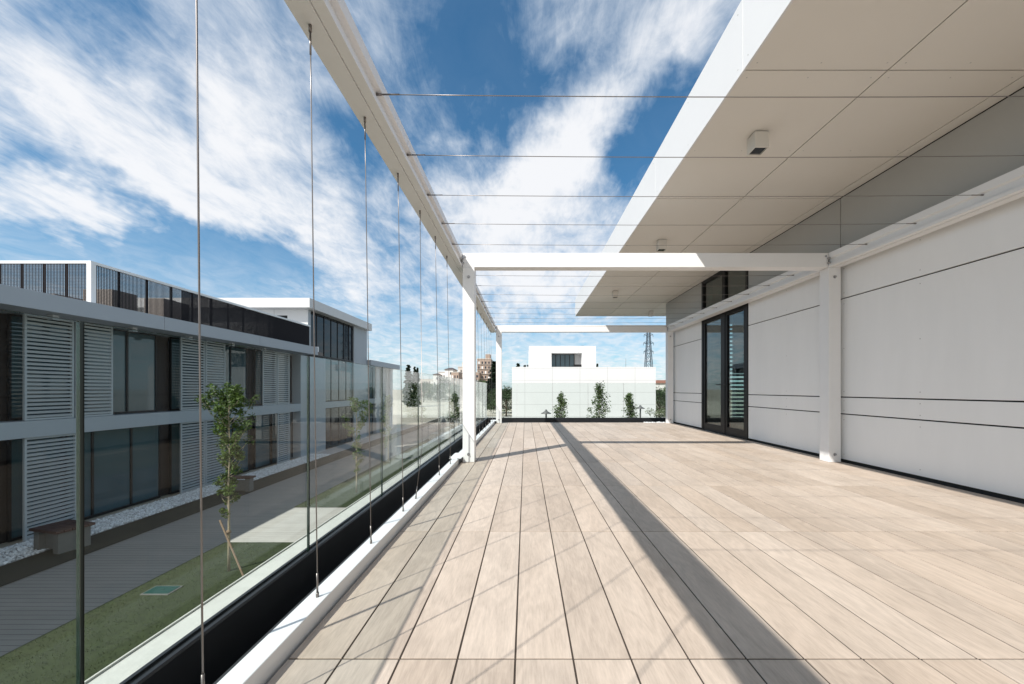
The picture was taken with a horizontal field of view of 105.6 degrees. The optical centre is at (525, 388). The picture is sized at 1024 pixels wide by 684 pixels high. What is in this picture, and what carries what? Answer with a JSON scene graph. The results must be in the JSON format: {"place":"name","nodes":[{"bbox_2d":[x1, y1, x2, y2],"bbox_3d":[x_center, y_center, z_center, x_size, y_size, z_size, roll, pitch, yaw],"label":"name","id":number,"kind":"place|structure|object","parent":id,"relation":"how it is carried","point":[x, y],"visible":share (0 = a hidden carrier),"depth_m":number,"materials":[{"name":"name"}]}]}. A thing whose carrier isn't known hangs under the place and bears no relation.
{"place":"outdoors","nodes":[
{"label":"outdoors","id":0,"kind":"place"},
{"bbox_2d":[0,454,423,683],"bbox_3d":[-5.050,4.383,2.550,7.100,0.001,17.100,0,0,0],"label":"lawn","id":1,"kind":"structure","parent":0,"point":[68,665],"depth_m":7.32,"materials":[{"name":"green plant"}]},
{"bbox_2d":[140,586,182,594],"bbox_3d":[-7.900,4.365,8.435,0.600,0.035,0.370,0,0,0],"label":"valve cover","id":2,"kind":"object","parent":1,"relation":"on","point":[161,590],"visible":1,"depth_m":8.39,"materials":[{"name":"metal"}]},
{"bbox_2d":[194,382,259,575],"bbox_3d":[-7.184,2.100,9.310,1.364,4.592,1.213,0,0,0],"label":"young tree","id":3,"kind":"object","parent":1,"relation":"on","point":[233,399],"visible":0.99,"depth_m":9.34,"materials":[{"name":"green plant"}]},
{"bbox_2d":[0,422,444,656],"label":"boardwalk path","id":4,"kind":"structure","parent":0,"point":[34,606],"depth_m":10.26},
{"bbox_2d":[295,439,448,506],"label":"lawn","id":5,"kind":"structure","parent":0,"point":[429,446],"depth_m":18.79,"materials":[{"name":"green plant"}]},
{"bbox_2d":[341,397,372,492],"bbox_3d":[-7.043,2.355,16.438,1.378,4.056,1.345,0,0,0],"label":"young tree","id":6,"kind":"object","parent":5,"relation":"on","point":[354,406],"visible":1,"depth_m":16.38,"materials":[{"name":"green plant"}]},
{"bbox_2d":[379,395,397,460],"bbox_3d":[-8.324,2.351,23.468,1.015,4.065,0.894,0,0,17],"label":"young tree","id":7,"kind":"object","parent":5,"relation":"on","point":[387,405],"visible":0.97,"depth_m":23.45,"materials":[{"name":"green plant"}]},
{"bbox_2d":[445,392,462,435],"bbox_3d":[-5.366,2.290,30.060,1.662,4.186,1.135,0,0,0],"label":"young tree","id":8,"kind":"object","parent":5,"relation":"on","point":[458,404],"visible":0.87,"depth_m":29.95,"materials":[{"name":"green plant"}]},
{"bbox_2d":[0,390,743,586],"bbox_3d":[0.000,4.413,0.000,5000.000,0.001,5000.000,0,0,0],"label":"ground","id":9,"kind":"structure","parent":0,"point":[408,421],"depth_m":51.05,"materials":[{"name":"grey concrete"}]},
{"bbox_2d":[0,284,325,543],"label":"long building","id":10,"kind":"structure","parent":9,"relation":"on","point":[141,423],"depth_m":14.15,"materials":[{"name":"white paint"}]},
{"bbox_2d":[6,436,62,541],"bbox_3d":[-14.800,2.898,11.750,0.080,2.970,1.300,0,0,0],"label":"window","id":11,"kind":"structure","parent":10,"relation":"in","point":[14,447],"depth_m":11.33,"materials":[{"name":"black glass"}]},
{"bbox_2d":[6,314,69,420],"bbox_3d":[-14.800,-0.620,11.850,0.080,3.065,1.500,0,0,0],"label":"window","id":12,"kind":"structure","parent":10,"relation":"in","point":[14,323],"depth_m":11.40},
{"bbox_2d":[47,314,58,320],"bbox_3d":[-13.750,-2.074,11.306,0.160,0.164,0.160,0,0,0],"label":"canopy spotlight","id":13,"kind":"object","parent":10,"relation":"attached to","point":[52,315],"visible":0.94,"depth_m":11.24,"materials":[{"name":"grey metal"}]},
{"bbox_2d":[83,289,135,310],"bbox_3d":[-15.600,-3.153,14.600,1.100,1.048,0.900,0,0,0],"label":"ventilation unit","id":14,"kind":"object","parent":10,"relation":"on","point":[120,299],"visible":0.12,"depth_m":14.43,"materials":[{"name":"grey metal"}]},
{"bbox_2d":[65,425,159,519],"bbox_3d":[-14.800,2.898,14.100,0.082,2.970,3.200,0,0,0],"label":"window","id":15,"kind":"structure","parent":10,"relation":"in","point":[122,466],"depth_m":14.15,"materials":[{"name":"black glass"}]},
{"bbox_2d":[84,325,156,414],"bbox_3d":[-14.800,-0.620,14.125,0.082,3.065,2.850,0,0,0],"label":"window","id":16,"kind":"structure","parent":10,"relation":"in","point":[134,353],"depth_m":14.51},
{"bbox_2d":[128,327,136,331],"bbox_3d":[-13.750,-2.074,13.601,0.160,0.164,0.160,0,0,0],"label":"canopy spotlight","id":17,"kind":"object","parent":10,"relation":"attached to","point":[135,328],"visible":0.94,"depth_m":13.53,"materials":[{"name":"grey metal"}]},
{"bbox_2d":[0,261,310,345],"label":"roof screen","id":18,"kind":"object","parent":10,"relation":"on","point":[225,314],"visible":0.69,"depth_m":14.43,"materials":[{"name":"black"}]},
{"bbox_2d":[148,298,180,319],"bbox_3d":[-15.300,-3.203,16.600,0.800,1.148,1.200,0,0,0],"label":"ventilation unit","id":19,"kind":"object","parent":10,"relation":"on","point":[178,309],"visible":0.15,"depth_m":16.16,"materials":[{"name":"grey metal"}]},
{"bbox_2d":[169,423,196,493],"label":"window","id":20,"kind":"structure","parent":10,"relation":"in","point":[174,429],"depth_m":16.46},
{"bbox_2d":[169,337,198,410],"bbox_3d":[-14.800,-0.620,16.900,0.080,3.065,1.500,0,0,0],"label":"window","id":21,"kind":"structure","parent":10,"relation":"in","point":[174,343],"depth_m":16.51,"materials":[{"name":"black glass"}]},
{"bbox_2d":[197,416,248,485],"bbox_3d":[-14.800,2.898,19.150,0.082,2.970,3.200,0,0,0],"label":"window","id":22,"kind":"structure","parent":10,"relation":"in","point":[245,463],"depth_m":19.74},
{"bbox_2d":[201,343,246,407],"bbox_3d":[-14.800,-0.620,19.175,0.082,3.065,2.850,0,0,0],"label":"window","id":23,"kind":"structure","parent":10,"relation":"in","point":[235,357],"depth_m":19.61,"materials":[{"name":"grey glass"}]},
{"bbox_2d":[254,414,270,468],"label":"window","id":24,"kind":"structure","parent":10,"relation":"in","point":[262,427],"depth_m":21.84,"materials":[{"name":"black glass"}]},
{"bbox_2d":[254,350,272,405],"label":"window","id":25,"kind":"structure","parent":10,"relation":"in","point":[257,353],"depth_m":21.60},
{"bbox_2d":[271,412,292,463],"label":"window","id":26,"kind":"structure","parent":10,"relation":"in","point":[273,416],"depth_m":23.07,"materials":[{"name":"black glass"}]},
{"bbox_2d":[273,352,291,403],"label":"window","id":27,"kind":"structure","parent":10,"relation":"in","point":[273,352],"depth_m":23.74,"materials":[{"name":"grey glass"}]},
{"bbox_2d":[0,428,407,565],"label":"pebble bed","id":28,"kind":"object","parent":9,"relation":"on","point":[336,449],"visible":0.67,"depth_m":28.66,"materials":[{"name":"grey gravel"}]},
{"bbox_2d":[0,453,330,564],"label":"pebbles","id":29,"kind":"object","parent":28,"relation":"on","point":[102,524],"visible":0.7,"depth_m":13.91,"materials":[{"name":"grey gravel"}]},
{"bbox_2d":[0,419,437,586],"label":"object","id":30,"kind":"object","parent":9,"relation":"on","point":[25,567],"visible":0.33,"depth_m":12.58,"materials":[{"name":"stone"}]},
{"bbox_2d":[29,519,94,553],"bbox_3d":[-12.802,4.093,10.744,1.100,0.640,0.788,0,0,14],"label":"bench","id":31,"kind":"object","parent":30,"relation":"on","point":[59,537],"visible":0.91,"depth_m":10.55,"materials":[{"name":"concrete"}]},
{"bbox_2d":[223,475,255,491],"bbox_3d":[-12.325,4.093,16.744,1.150,0.640,0.388,0,0,0],"label":"bench","id":32,"kind":"object","parent":30,"relation":"on","point":[246,484],"visible":0.62,"depth_m":16.65,"materials":[{"name":"concrete"}]},
{"bbox_2d":[138,298,371,448],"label":"tall block","id":33,"kind":"structure","parent":9,"relation":"on","point":[340,336],"depth_m":29.60,"materials":[{"name":"white paint"}]},
{"bbox_2d":[311,311,352,361],"bbox_3d":[-14.490,-3.752,29.220,0.082,2.970,6.520,0,0,0],"label":"window","id":34,"kind":"structure","parent":33,"relation":"in","point":[334,338],"depth_m":29.14,"materials":[{"name":"black glass"}]},
{"bbox_2d":[322,357,352,401],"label":"window","id":35,"kind":"structure","parent":33,"relation":"in","point":[339,374],"depth_m":30.06,"materials":[{"name":"glass"}]},
{"bbox_2d":[326,406,352,448],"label":"window","id":36,"kind":"structure","parent":33,"relation":"in","point":[336,434],"depth_m":30.00,"materials":[{"name":"glass"}]},
{"bbox_2d":[227,508,344,541],"bbox_3d":[-5.100,4.401,12.750,7.000,0.001,3.300,0,0,0],"label":"slab","id":37,"kind":"object","parent":9,"relation":"on","point":[290,525],"depth_m":12.42,"materials":[{"name":"white concrete"}]},
{"bbox_2d":[424,384,436,400],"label":"background tree","id":38,"kind":"object","parent":9,"relation":"on","point":[430,385],"visible":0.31,"depth_m":141.89,"materials":[{"name":"green plant"}]},
{"bbox_2d":[445,385,455,400],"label":"background tree","id":39,"kind":"object","parent":9,"relation":"on","point":[449,392],"visible":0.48,"depth_m":137.51,"materials":[{"name":"green plant"}]},
{"bbox_2d":[491,385,511,416],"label":"background tree","id":40,"kind":"object","parent":9,"relation":"on","point":[507,394],"visible":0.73,"depth_m":61.89,"materials":[{"name":"green plant"}]},
{"bbox_2d":[643,333,653,366],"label":"electricity pylon","id":41,"kind":"object","parent":9,"relation":"on","point":[650,347],"visible":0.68,"depth_m":199.65,"materials":[{"name":"grey metal"}]},
{"bbox_2d":[656,385,665,413],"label":"background tree","id":42,"kind":"object","parent":9,"relation":"on","point":[664,388],"visible":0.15,"depth_m":63.59,"materials":[{"name":"green plant"}]},
{"bbox_2d":[0,0,743,389],"label":"sky","id":43,"kind":"structure","parent":0,"point":[98,125],"materials":[{"name":"blue"}]},
{"bbox_2d":[367,360,399,435],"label":"end building","id":44,"kind":"structure","parent":0,"point":[375,392],"depth_m":38.69,"materials":[{"name":"white paint"}]},
{"bbox_2d":[367,404,372,433],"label":"window","id":45,"kind":"structure","parent":44,"relation":"in","point":[371,415],"depth_m":38.06,"materials":[{"name":"glass"}]},
{"bbox_2d":[367,367,372,397],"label":"window","id":46,"kind":"structure","parent":44,"relation":"in","point":[370,368],"depth_m":37.81,"materials":[{"name":"glass"}]},
{"bbox_2d":[380,368,386,392],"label":"window","id":47,"kind":"structure","parent":44,"relation":"in","point":[385,391],"depth_m":41.86,"materials":[{"name":"grey glass"}]},
{"bbox_2d":[419,379,432,394],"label":"apartment building","id":48,"kind":"structure","parent":0,"point":[429,381],"depth_m":300.00,"materials":[{"name":"white paint"}]},
{"bbox_2d":[433,373,440,395],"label":"apartment building","id":49,"kind":"structure","parent":0,"point":[435,381],"depth_m":228.00,"materials":[{"name":"paint"}]},
{"bbox_2d":[438,372,444,391],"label":"apartment building","id":50,"kind":"structure","parent":0,"point":[442,374],"depth_m":234.00,"materials":[{"name":"white paint"}]},
{"bbox_2d":[430,420,462,437],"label":"concrete steps","id":51,"kind":"structure","parent":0,"point":[445,431],"depth_m":36.20,"materials":[{"name":"white concrete"}]},
{"bbox_2d":[444,368,457,395],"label":"apartment building","id":52,"kind":"structure","parent":0,"point":[448,371],"depth_m":230.00,"materials":[{"name":"paint"}]},
{"bbox_2d":[451,372,461,396],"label":"apartment building","id":53,"kind":"structure","parent":0,"point":[458,376],"depth_m":222.00,"materials":[{"name":"white paint"}]},
{"bbox_2d":[458,362,462,395],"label":"apartment building","id":54,"kind":"structure","parent":0,"point":[460,369],"depth_m":236.00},
{"bbox_2d":[476,372,479,394],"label":"apartment building","id":55,"kind":"structure","parent":0,"point":[477,375],"depth_m":246.00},
{"bbox_2d":[477,354,492,380],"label":"apartment building","id":56,"kind":"structure","parent":0,"point":[484,369],"depth_m":250.00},
{"bbox_2d":[393,400,663,414],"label":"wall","id":57,"kind":"structure","parent":0,"point":[429,407],"depth_m":87.45,"materials":[{"name":"white paint"}]},
{"bbox_2d":[402,364,415,406],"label":"cypress","id":58,"kind":"object","parent":57,"relation":"on","point":[408,399],"visible":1,"depth_m":94.50,"materials":[{"name":"green plant"}]},
{"bbox_2d":[412,367,417,405],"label":"cypress","id":59,"kind":"object","parent":57,"relation":"on","point":[414,389],"visible":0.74,"depth_m":97.64,"materials":[{"name":"green plant"}]},
{"bbox_2d":[414,368,420,405],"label":"cypress","id":60,"kind":"object","parent":57,"relation":"on","point":[416,383],"visible":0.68,"depth_m":97.70,"materials":[{"name":"green plant"}]},
{"bbox_2d":[420,381,433,401],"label":"background tree","id":61,"kind":"object","parent":57,"relation":"on","point":[425,385],"visible":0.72,"depth_m":128.07,"materials":[{"name":"green plant"}]},
{"bbox_2d":[426,381,447,401],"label":"background tree","id":62,"kind":"object","parent":57,"relation":"on","point":[435,388],"visible":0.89,"depth_m":132.71,"materials":[{"name":"green plant"}]},
{"bbox_2d":[437,377,453,400],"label":"background tree","id":63,"kind":"object","parent":57,"relation":"on","point":[443,382],"visible":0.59,"depth_m":146.00,"materials":[{"name":"green plant"}]},
{"bbox_2d":[450,383,462,400],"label":"background tree","id":64,"kind":"object","parent":57,"relation":"on","point":[458,390],"visible":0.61,"depth_m":128.38,"materials":[{"name":"green plant"}]},
{"bbox_2d":[486,378,494,408],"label":"cypress","id":65,"kind":"object","parent":57,"relation":"on","point":[490,386],"visible":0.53,"depth_m":83.37,"materials":[{"name":"green plant"}]},
{"bbox_2d":[488,361,495,389],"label":"cypress","id":66,"kind":"object","parent":57,"relation":"on","point":[493,365],"visible":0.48,"depth_m":91.33,"materials":[{"name":"green plant"}]},
{"bbox_2d":[487,386,511,413],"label":"background tree","id":67,"kind":"object","parent":57,"relation":"on","point":[492,398],"visible":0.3,"depth_m":69.37,"materials":[{"name":"green plant"}]},
{"bbox_2d":[399,417,665,438],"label":"paving","id":68,"kind":"structure","parent":0,"point":[488,417],"depth_m":50.26,"materials":[{"name":"grey concrete"}]},
{"bbox_2d":[440,411,487,424],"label":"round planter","id":69,"kind":"object","parent":68,"relation":"on","point":[443,420],"visible":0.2,"depth_m":48.03,"materials":[{"name":"concrete"}]},
{"bbox_2d":[512,346,655,417],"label":"white building","id":70,"kind":"structure","parent":68,"relation":"on","point":[548,374],"depth_m":46.50,"materials":[{"name":"white paint"}]},
{"bbox_2d":[552,354,574,366],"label":"window","id":71,"kind":"structure","parent":70,"relation":"in","point":[558,360],"depth_m":48.92,"materials":[{"name":"grey glass"}]},
{"bbox_2d":[656,387,665,416],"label":"background tree","id":72,"kind":"object","parent":68,"relation":"on","point":[659,395],"visible":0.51,"depth_m":59.47,"materials":[{"name":"green plant"}]},
{"bbox_2d":[84,0,1023,683],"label":"terrace building","id":73,"kind":"structure","parent":0,"point":[932,356],"depth_m":3.88,"materials":[{"name":"paint"}]},
{"bbox_2d":[0,309,487,683],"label":"glass balustrade","id":74,"kind":"object","parent":73,"relation":"on","point":[236,629],"visible":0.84,"depth_m":1.72,"materials":[{"name":"clear glass"}]},
{"bbox_2d":[488,418,665,423],"bbox_3d":[3.375,0.484,12.200,9.250,1.338,0.064,0,0,0],"label":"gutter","id":75,"kind":"object","parent":73,"relation":"on","point":[583,419],"visible":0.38,"depth_m":12.17,"materials":[{"name":"black metal"}]},
{"bbox_2d":[612,291,617,297],"bbox_3d":[2.260,-2.387,9.800,0.134,0.164,0.134,0,0,0],"label":"ceiling spotlight","id":76,"kind":"object","parent":73,"relation":"attached to","point":[614,292],"visible":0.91,"depth_m":9.73,"materials":[{"name":"white metal"}]},
{"bbox_2d":[648,311,653,316],"bbox_3d":[3.970,-2.387,12.300,0.134,0.164,0.134,0,0,0],"label":"ceiling spotlight","id":77,"kind":"object","parent":73,"relation":"attached to","point":[650,313],"visible":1,"depth_m":12.23,"materials":[{"name":"white metal"}]},
{"bbox_2d":[288,423,1017,683],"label":"deck base","id":78,"kind":"object","parent":73,"relation":"on","point":[515,659],"visible":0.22,"depth_m":1.59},
{"bbox_2d":[267,423,1023,683],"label":"terrace deck","id":79,"kind":"structure","parent":78,"relation":"on","point":[836,505],"depth_m":1.94,"materials":[{"name":"brown wood"}]},
{"bbox_2d":[195,0,1023,683],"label":"pergola","id":80,"kind":"object","parent":79,"relation":"on","point":[333,36],"visible":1,"depth_m":3.62,"materials":[{"name":"metal"}]},
{"bbox_2d":[656,239,666,251],"bbox_3d":[2.260,-2.387,6.460,0.134,0.164,0.134,0,0,0],"label":"ceiling spotlight","id":81,"kind":"object","parent":73,"relation":"attached to","point":[661,242],"visible":0.99,"depth_m":6.39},
{"bbox_2d":[703,314,721,431],"bbox_3d":[4.066,-0.332,8.455,0.129,2.470,0.860,0,0,0],"label":"door","id":82,"kind":"structure","parent":73,"relation":"in","point":[706,425],"depth_m":8.82,"materials":[{"name":"black metal"}]},
{"bbox_2d":[723,305,744,436],"bbox_3d":[4.066,-0.332,7.545,0.129,2.470,0.740,0,0,0],"label":"door","id":83,"kind":"structure","parent":73,"relation":"in","point":[728,430],"depth_m":7.84,"materials":[{"name":"black metal"}]},
{"bbox_2d":[747,131,768,155],"bbox_3d":[2.255,-2.387,3.770,0.134,0.164,0.134,0,0,0],"label":"ceiling spotlight","id":84,"kind":"object","parent":73,"relation":"attached to","point":[757,143],"visible":1,"depth_m":3.71,"materials":[{"name":"white metal"}]},
{"bbox_2d":[656,380,665,397],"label":"house","id":85,"kind":"structure","parent":0,"point":[660,383],"depth_m":140.00,"materials":[{"name":"white paint"}]},
{"label":"lawn","id":86,"kind":"structure","parent":0,"visible":0},
{"bbox_2d":[541,409,550,417],"bbox_3d":[1.328,2.863,25.000,0.680,3.100,0.680,0,0,0],"label":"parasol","id":87,"kind":"object","parent":86,"relation":"on","point":[545,412],"visible":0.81,"depth_m":24.89,"materials":[{"name":"grey metal"}]},
{"bbox_2d":[552,391,568,417],"bbox_3d":[2.503,2.264,27.064,1.337,4.238,1.428,0,0,27],"label":"tree","id":88,"kind":"object","parent":86,"relation":"on","point":[562,403],"visible":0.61,"depth_m":26.86,"materials":[{"name":"green plant"}]},
{"bbox_2d":[586,381,610,417],"bbox_3d":[4.578,1.922,24.874,1.826,4.922,1.558,0,0,16],"label":"tree","id":89,"kind":"object","parent":86,"relation":"on","point":[599,405],"visible":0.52,"depth_m":24.88,"materials":[{"name":"green plant"}]},
{"bbox_2d":[621,392,639,417],"bbox_3d":[7.212,2.280,26.862,1.702,4.207,1.510,0,0,0],"label":"tree","id":90,"kind":"object","parent":86,"relation":"on","point":[630,405],"visible":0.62,"depth_m":26.88,"materials":[{"name":"green plant"}]},
{"bbox_2d":[645,407,665,417],"bbox_3d":[10.063,2.889,29.871,1.760,3.056,1.446,0,0,0],"label":"shrub","id":91,"kind":"object","parent":86,"relation":"on","point":[661,412],"visible":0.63,"depth_m":29.98,"materials":[{"name":"green plant"}]}
]}

